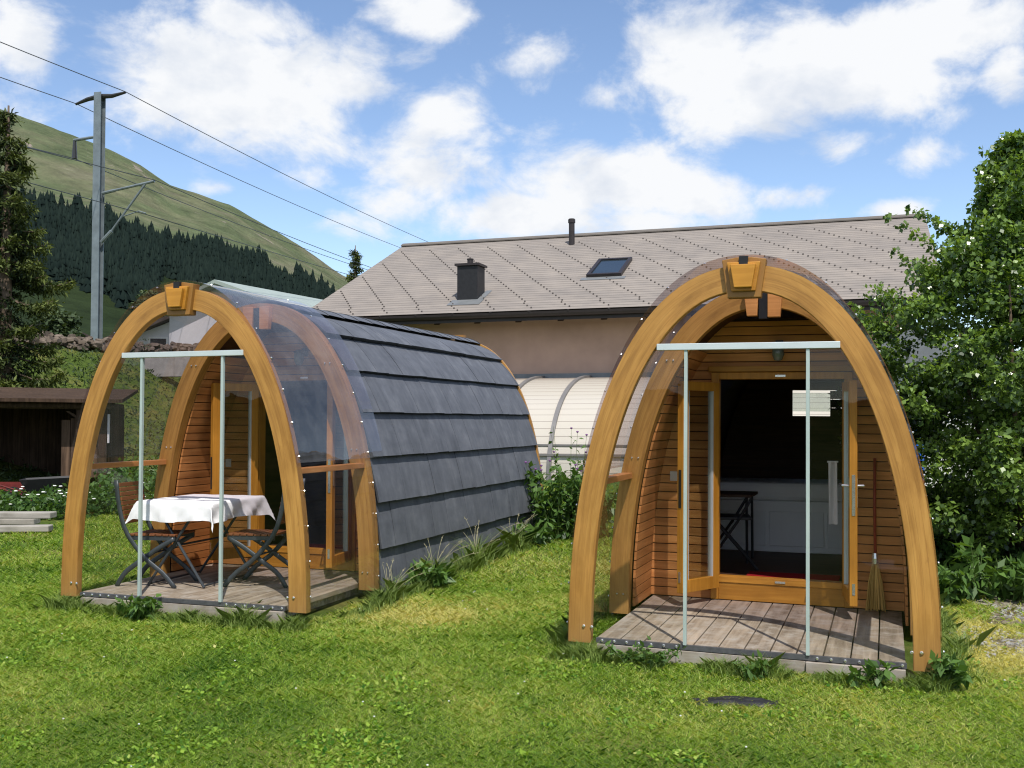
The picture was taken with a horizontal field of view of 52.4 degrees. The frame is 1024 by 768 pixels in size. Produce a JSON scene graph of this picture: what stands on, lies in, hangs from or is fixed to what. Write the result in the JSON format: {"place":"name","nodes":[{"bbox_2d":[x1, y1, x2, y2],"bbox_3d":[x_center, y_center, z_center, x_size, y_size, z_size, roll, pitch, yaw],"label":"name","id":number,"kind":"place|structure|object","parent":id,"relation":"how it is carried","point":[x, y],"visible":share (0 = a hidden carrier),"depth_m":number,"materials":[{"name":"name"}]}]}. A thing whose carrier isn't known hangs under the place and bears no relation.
{"place":"outdoors","nodes":[
{"label":"outdoors","id":0,"kind":"place"},
{"bbox_2d":[309,543,342,548],"bbox_3d":[-1.806,1.597,10.152,0.740,0.012,0.400,-1,-2,20],"label":"door mat","id":1,"kind":"object","parent":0,"point":[324,546],"depth_m":10.19,"materials":[{"name":"red fabric"}]},
{"bbox_2d":[0,109,1019,362],"bbox_3d":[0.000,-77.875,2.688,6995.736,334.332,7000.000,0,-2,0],"label":"hills","id":2,"kind":"structure","parent":0,"point":[64,175],"depth_m":715.61,"materials":[{"name":"green plant"}]},
{"bbox_2d":[30,308,85,336],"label":"broadleaf tree","id":3,"kind":"object","parent":2,"relation":"on","point":[65,324],"visible":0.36,"depth_m":68.69,"materials":[{"name":"green plant"}]},
{"bbox_2d":[0,184,338,309],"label":"forest","id":4,"kind":"object","parent":2,"relation":"on","point":[138,258],"visible":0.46,"depth_m":442.55,"materials":[{"name":"green plant"}]},
{"bbox_2d":[0,342,1023,767],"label":"ground","id":5,"kind":"structure","parent":0,"point":[358,598],"depth_m":5.87,"materials":[{"name":"green plant"}]},
{"bbox_2d":[0,482,24,500],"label":"garden cart","id":6,"kind":"object","parent":5,"relation":"on","point":[17,485],"visible":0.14,"depth_m":16.16,"materials":[{"name":"red paint"}]},
{"bbox_2d":[0,524,52,532],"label":"plank","id":7,"kind":"object","parent":5,"relation":"on","point":[28,528],"visible":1,"depth_m":13.10,"materials":[{"name":"grey wood"}]},
{"bbox_2d":[0,519,39,524],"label":"plank","id":8,"kind":"object","parent":7,"relation":"on","point":[19,521],"visible":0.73,"depth_m":13.82,"materials":[{"name":"grey wood"}]},
{"bbox_2d":[0,511,56,518],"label":"plank","id":9,"kind":"object","parent":8,"relation":"on","point":[27,514],"visible":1,"depth_m":13.42,"materials":[{"name":"grey wood"}]},
{"bbox_2d":[0,476,69,500],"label":"wheelbarrow","id":10,"kind":"object","parent":5,"relation":"on","point":[34,484],"visible":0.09,"depth_m":15.65,"materials":[{"name":"black metal"}]},
{"bbox_2d":[0,105,76,387],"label":"conifer","id":11,"kind":"object","parent":5,"relation":"on","point":[14,214],"visible":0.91,"depth_m":22.33,"materials":[{"name":"green plant"}]},
{"bbox_2d":[0,387,137,487],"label":"log shed","id":12,"kind":"structure","parent":5,"relation":"on","point":[39,427],"depth_m":19.87,"materials":[{"name":"brown wood"}]},
{"bbox_2d":[0,451,157,519],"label":"garden undergrowth","id":13,"kind":"object","parent":5,"relation":"on","point":[104,496],"visible":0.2,"depth_m":15.27,"materials":[{"name":"green plant"}]},
{"bbox_2d":[9,482,145,504],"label":"white blossoms","id":14,"kind":"object","parent":13,"relation":"on","point":[46,492],"visible":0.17,"depth_m":14.89,"materials":[{"name":"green plant"}]},
{"bbox_2d":[0,338,180,493],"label":"bank herbs","id":15,"kind":"object","parent":5,"relation":"on","point":[4,469],"visible":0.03,"depth_m":27.06,"materials":[{"name":"green plant"}]},
{"bbox_2d":[13,331,198,352],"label":"rubble wall","id":16,"kind":"structure","parent":5,"relation":"on","point":[79,342],"depth_m":30.23,"materials":[{"name":"grey stone"}]},
{"bbox_2d":[72,92,154,339],"bbox_3d":[-12.943,-5.077,33.667,3.067,8.850,0.260,0,-2,14],"label":"railway mast","id":17,"kind":"object","parent":5,"relation":"on","point":[99,238],"visible":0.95,"depth_m":33.75,"materials":[{"name":"grey metal"}]},
{"bbox_2d":[25,181,355,276],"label":"overhead wire","id":18,"kind":"object","parent":17,"relation":"attached to","point":[175,223],"visible":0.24,"depth_m":34.66,"materials":[{"name":"black metal"}]},
{"bbox_2d":[29,147,366,269],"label":"overhead wire","id":19,"kind":"object","parent":17,"relation":"attached to","point":[190,205],"visible":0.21,"depth_m":40.81,"materials":[{"name":"black metal"}]},
{"bbox_2d":[27,147,370,267],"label":"overhead wire","id":20,"kind":"object","parent":17,"relation":"attached to","point":[185,193],"visible":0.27,"depth_m":34.68,"materials":[{"name":"black metal"}]},
{"bbox_2d":[0,77,399,247],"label":"overhead wire","id":21,"kind":"object","parent":17,"relation":"attached to","point":[181,153],"visible":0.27,"depth_m":39.81,"materials":[{"name":"black metal"}]},
{"bbox_2d":[0,42,426,241],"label":"overhead wire","id":22,"kind":"object","parent":17,"relation":"attached to","point":[194,128],"visible":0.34,"depth_m":37.56,"materials":[{"name":"black metal"}]},
{"bbox_2d":[113,593,163,620],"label":"weed plant","id":23,"kind":"object","parent":5,"relation":"on","point":[135,609],"visible":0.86,"depth_m":8.08,"materials":[{"name":"green plant"}]},
{"bbox_2d":[128,289,163,317],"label":"broadleaf tree","id":24,"kind":"object","parent":5,"relation":"on","point":[145,296],"visible":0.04,"depth_m":65.64,"materials":[{"name":"green plant"}]},
{"bbox_2d":[136,316,168,344],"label":"chalet","id":25,"kind":"object","parent":5,"relation":"on","point":[156,331],"visible":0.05,"depth_m":54.98,"materials":[{"name":"white paint"}]},
{"bbox_2d":[148,337,167,344],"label":"window","id":26,"kind":"structure","parent":25,"relation":"in","point":[161,340],"depth_m":54.98,"materials":[{"name":"white paint"}]},
{"bbox_2d":[145,357,189,376],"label":"concrete block","id":27,"kind":"structure","parent":5,"relation":"on","point":[168,367],"depth_m":31.05,"materials":[{"name":"grey concrete"}]},
{"bbox_2d":[165,279,321,344],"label":"outbuilding","id":28,"kind":"structure","parent":5,"relation":"on","point":[192,330],"depth_m":42.19,"materials":[{"name":"paint"}]},
{"bbox_2d":[61,280,542,622],"bbox_3d":[-1.669,0.656,10.942,2.372,2.790,5.905,-1,-2,20],"label":"camping pod","id":29,"kind":"object","parent":5,"relation":"on","point":[400,445],"visible":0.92,"depth_m":9.70,"materials":[{"name":"brown wood"}]},
{"bbox_2d":[114,480,197,588],"bbox_3d":[-3.061,1.278,8.974,0.587,0.916,0.419,0,-2,10],"label":"garden chair","id":30,"kind":"object","parent":29,"relation":"on","point":[159,536],"visible":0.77,"depth_m":8.84,"materials":[{"name":"wood"}]},
{"bbox_2d":[147,517,252,587],"bbox_3d":[-2.729,1.369,9.164,0.700,0.719,0.840,-1,-2,17],"label":"garden table","id":31,"kind":"object","parent":29,"relation":"on","point":[178,544],"visible":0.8,"depth_m":8.86,"materials":[{"name":"metal"}]},
{"bbox_2d":[125,494,275,531],"bbox_3d":[-2.730,1.125,9.168,0.882,0.242,1.028,-1,-2,17],"label":"tablecloth","id":32,"kind":"object","parent":31,"relation":"on","point":[193,507],"visible":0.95,"depth_m":8.82,"materials":[{"name":"white fabric"}]},
{"bbox_2d":[209,383,258,559],"bbox_3d":[-2.636,0.821,9.878,0.470,1.655,0.056,2,-3,-42],"label":"door leaf","id":33,"kind":"structure","parent":29,"relation":"in","point":[253,400],"depth_m":9.87,"materials":[{"name":"orange wood"}]},
{"bbox_2d":[223,478,305,587],"bbox_3d":[-2.134,1.278,8.968,0.587,0.916,0.419,0,-2,10],"label":"garden chair","id":34,"kind":"object","parent":29,"relation":"on","point":[259,535],"visible":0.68,"depth_m":8.80,"materials":[{"name":"metal"}]},
{"bbox_2d":[326,383,351,567],"bbox_3d":[-1.570,0.808,9.459,0.174,1.655,0.499,0,-2,12],"label":"door leaf","id":35,"kind":"structure","parent":29,"relation":"in","point":[333,559],"depth_m":9.24,"materials":[{"name":"orange wood"}]},
{"bbox_2d":[344,245,363,282],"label":"conifer","id":36,"kind":"object","parent":5,"relation":"on","point":[355,255],"visible":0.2,"depth_m":58.94,"materials":[{"name":"green plant"}]},
{"bbox_2d":[369,559,424,595],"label":"grass tuft","id":37,"kind":"object","parent":5,"relation":"on","point":[399,584],"visible":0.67,"depth_m":9.03,"materials":[{"name":"plant"}]},
{"bbox_2d":[405,557,455,587],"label":"weed plant","id":38,"kind":"object","parent":5,"relation":"on","point":[437,578],"visible":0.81,"depth_m":9.37,"materials":[{"name":"green plant"}]},
{"bbox_2d":[409,539,477,578],"bbox_3d":[-0.689,1.647,9.660,0.886,0.434,0.876,0,-2,0],"label":"grass tuft","id":39,"kind":"object","parent":5,"relation":"on","point":[429,564],"visible":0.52,"depth_m":9.71,"materials":[{"name":"plant"}]},
{"bbox_2d":[449,517,519,567],"bbox_3d":[-0.342,1.612,10.564,0.916,0.514,0.966,-2,-3,42],"label":"grass tuft","id":40,"kind":"object","parent":5,"relation":"on","point":[488,548],"visible":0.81,"depth_m":10.58,"materials":[{"name":"plant"}]},
{"bbox_2d":[6,591,1004,766],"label":"lawn daisies","id":41,"kind":"object","parent":5,"relation":"on","point":[448,700],"visible":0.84,"depth_m":5.98,"materials":[{"name":"white plant"}]},
{"bbox_2d":[0,572,1023,767],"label":"lawn clover","id":42,"kind":"object","parent":5,"relation":"on","point":[181,749],"visible":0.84,"depth_m":5.65,"materials":[{"name":"green plant"}]},
{"bbox_2d":[30,528,999,699],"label":"tall grass","id":43,"kind":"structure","parent":5,"relation":"on","point":[922,682],"depth_m":7.64,"materials":[{"name":"green plant"}]},
{"bbox_2d":[495,514,550,551],"bbox_3d":[0.059,1.670,11.640,0.790,0.437,0.859,-1,-2,26],"label":"grass tuft","id":44,"kind":"object","parent":5,"relation":"on","point":[516,542],"visible":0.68,"depth_m":11.58,"materials":[{"name":"plant"}]},
{"bbox_2d":[512,517,559,546],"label":"weed plant","id":45,"kind":"object","parent":5,"relation":"on","point":[541,536],"visible":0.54,"depth_m":12.14,"materials":[{"name":"green plant"}]},
{"bbox_2d":[524,459,584,539],"bbox_3d":[0.546,1.438,12.777,0.879,1.035,0.785,0,-2,0],"label":"weed plant","id":46,"kind":"object","parent":5,"relation":"on","point":[539,494],"visible":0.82,"depth_m":12.59,"materials":[{"name":"green plant"}]},
{"bbox_2d":[548,427,587,523],"bbox_3d":[0.753,1.247,13.761,0.552,1.387,0.443,0,-2,0],"label":"weed plant","id":47,"kind":"object","parent":5,"relation":"on","point":[558,458],"visible":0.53,"depth_m":13.69,"materials":[{"name":"green plant"}]},
{"bbox_2d":[556,469,617,538],"bbox_3d":[0.949,1.529,12.903,0.872,0.940,0.813,0,-2,0],"label":"weed plant","id":48,"kind":"object","parent":5,"relation":"on","point":[608,511],"visible":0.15,"depth_m":12.72,"materials":[{"name":"green plant"}]},
{"bbox_2d":[312,213,936,479],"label":"house","id":49,"kind":"structure","parent":5,"relation":"on","point":[554,323],"depth_m":25.58,"materials":[{"name":"grey tile"}]},
{"bbox_2d":[605,635,685,669],"bbox_3d":[0.852,1.756,6.712,0.407,0.234,0.436,1,-2,-37],"label":"weed plant","id":50,"kind":"object","parent":5,"relation":"on","point":[659,657],"visible":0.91,"depth_m":6.69,"materials":[{"name":"green plant"}]},
{"bbox_2d":[692,696,778,708],"bbox_3d":[1.276,1.810,5.919,0.522,0.051,0.190,0,-2,6],"label":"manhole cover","id":51,"kind":"object","parent":5,"relation":"on","point":[746,701],"visible":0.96,"depth_m":5.89,"materials":[{"name":"grey metal"}]},
{"bbox_2d":[732,649,774,681],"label":"weed plant","id":52,"kind":"object","parent":5,"relation":"on","point":[748,669],"visible":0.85,"depth_m":6.38,"materials":[{"name":"green plant"}]},
{"bbox_2d":[566,256,944,682],"bbox_3d":[2.452,0.650,9.342,2.372,2.790,5.905,0,-2,20],"label":"camping pod","id":53,"kind":"object","parent":5,"relation":"on","point":[751,349],"visible":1,"depth_m":8.00,"materials":[{"name":"brown wood"}]},
{"bbox_2d":[677,381,719,593],"bbox_3d":[1.484,0.810,8.277,0.470,1.655,0.056,2,-2,-42],"label":"door leaf","id":54,"kind":"structure","parent":53,"relation":"in","point":[711,581],"depth_m":8.35,"materials":[{"name":"orange wood"}]},
{"bbox_2d":[720,491,757,563],"bbox_3d":[1.928,1.324,9.712,0.670,0.625,0.500,-1,-2,20],"label":"folding table","id":55,"kind":"object","parent":53,"relation":"on","point":[747,494],"visible":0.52,"depth_m":9.56,"materials":[{"name":"black metal"}]},
{"bbox_2d":[720,498,758,569],"bbox_3d":[1.930,1.311,9.231,0.479,0.634,0.404,0,-2,8],"label":"folding chair","id":56,"kind":"object","parent":53,"relation":"on","point":[737,516],"visible":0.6,"depth_m":9.04,"materials":[{"name":"black metal"}]},
{"bbox_2d":[720,477,841,554],"bbox_3d":[2.901,1.327,10.602,1.800,0.680,0.868,-1,-2,20],"label":"storage bed","id":57,"kind":"object","parent":53,"relation":"on","point":[779,514],"visible":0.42,"depth_m":10.24,"materials":[{"name":"white wood"}]},
{"bbox_2d":[746,571,840,580],"bbox_3d":[2.307,1.591,8.556,0.740,0.012,0.400,-1,-2,20],"label":"door mat","id":58,"kind":"object","parent":53,"relation":"in","point":[799,576],"depth_m":8.62,"materials":[{"name":"red fabric"}]},
{"bbox_2d":[827,461,837,523],"bbox_3d":[2.717,0.919,8.804,0.090,0.535,0.028,-1,-2,20],"label":"towel","id":59,"kind":"object","parent":53,"relation":"hanging from","point":[832,478],"visible":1,"depth_m":8.81,"materials":[{"name":"white fabric"}]},
{"bbox_2d":[839,380,863,606],"bbox_3d":[2.550,0.807,7.861,0.174,1.655,0.499,0,-2,11],"label":"door leaf","id":60,"kind":"structure","parent":53,"relation":"in","point":[850,485],"depth_m":7.64,"materials":[{"name":"orange wood"}]},
{"bbox_2d":[865,458,885,611],"bbox_3d":[2.787,1.153,7.987,0.150,1.161,0.126,-1,-2,20],"label":"broom","id":61,"kind":"object","parent":53,"relation":"on","point":[875,599],"visible":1,"depth_m":7.93,"materials":[{"name":"wood"}]},
{"bbox_2d":[845,658,900,689],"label":"weed plant","id":62,"kind":"object","parent":5,"relation":"on","point":[878,675],"visible":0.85,"depth_m":6.19,"materials":[{"name":"green plant"}]},
{"bbox_2d":[827,281,933,424],"bbox_3d":[3.908,0.456,10.876,1.118,3.041,0.929,0,-2,0],"label":"sapling","id":63,"kind":"object","parent":5,"relation":"on","point":[892,364],"visible":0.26,"depth_m":10.79,"materials":[{"name":"green plant"}]},
{"bbox_2d":[836,330,1006,494],"bbox_3d":[6.609,0.587,17.141,2.800,2.850,2.500,-1,-2,18],"label":"garden cabin","id":64,"kind":"object","parent":5,"relation":"on","point":[925,351],"visible":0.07,"depth_m":15.98,"materials":[{"name":"white paint"}]},
{"bbox_2d":[837,128,1023,566],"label":"leafy tree","id":65,"kind":"object","parent":5,"relation":"on","point":[982,259],"visible":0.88,"depth_m":10.00,"materials":[{"name":"green plant"}]},
{"bbox_2d":[925,650,972,689],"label":"weed plant","id":66,"kind":"object","parent":5,"relation":"on","point":[953,666],"visible":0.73,"depth_m":6.13,"materials":[{"name":"green plant"}]},
{"bbox_2d":[937,563,978,605],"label":"weed plant","id":67,"kind":"object","parent":5,"relation":"on","point":[955,583],"visible":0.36,"depth_m":8.59,"materials":[{"name":"green plant"}]},
{"bbox_2d":[948,532,999,600],"bbox_3d":[3.946,1.625,8.874,0.436,0.761,0.551,-1,-2,28],"label":"weed plant","id":68,"kind":"object","parent":5,"relation":"on","point":[968,559],"visible":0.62,"depth_m":8.86,"materials":[{"name":"green plant"}]},
{"bbox_2d":[933,534,1023,592],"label":"shade undergrowth","id":69,"kind":"object","parent":5,"relation":"on","point":[944,558],"visible":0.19,"depth_m":9.90,"materials":[{"name":"green plant"}]},
{"bbox_2d":[963,596,1023,657],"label":"gravel path","id":70,"kind":"structure","parent":5,"relation":"on","point":[1005,603],"depth_m":8.22,"materials":[{"name":"grey gravel"}]},
{"bbox_2d":[909,604,1023,657],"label":"gravel stones","id":71,"kind":"object","parent":70,"relation":"on","point":[1001,611],"visible":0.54,"depth_m":7.52,"materials":[{"name":"grey gravel"}]},
{"bbox_2d":[968,542,1023,602],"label":"weed plant","id":72,"kind":"object","parent":5,"relation":"on","point":[1005,582],"visible":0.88,"depth_m":8.85,"materials":[{"name":"green plant"}]},
{"bbox_2d":[0,0,1023,350],"label":"sky","id":73,"kind":"structure","parent":0,"point":[431,120],"materials":[{"name":"blue"}]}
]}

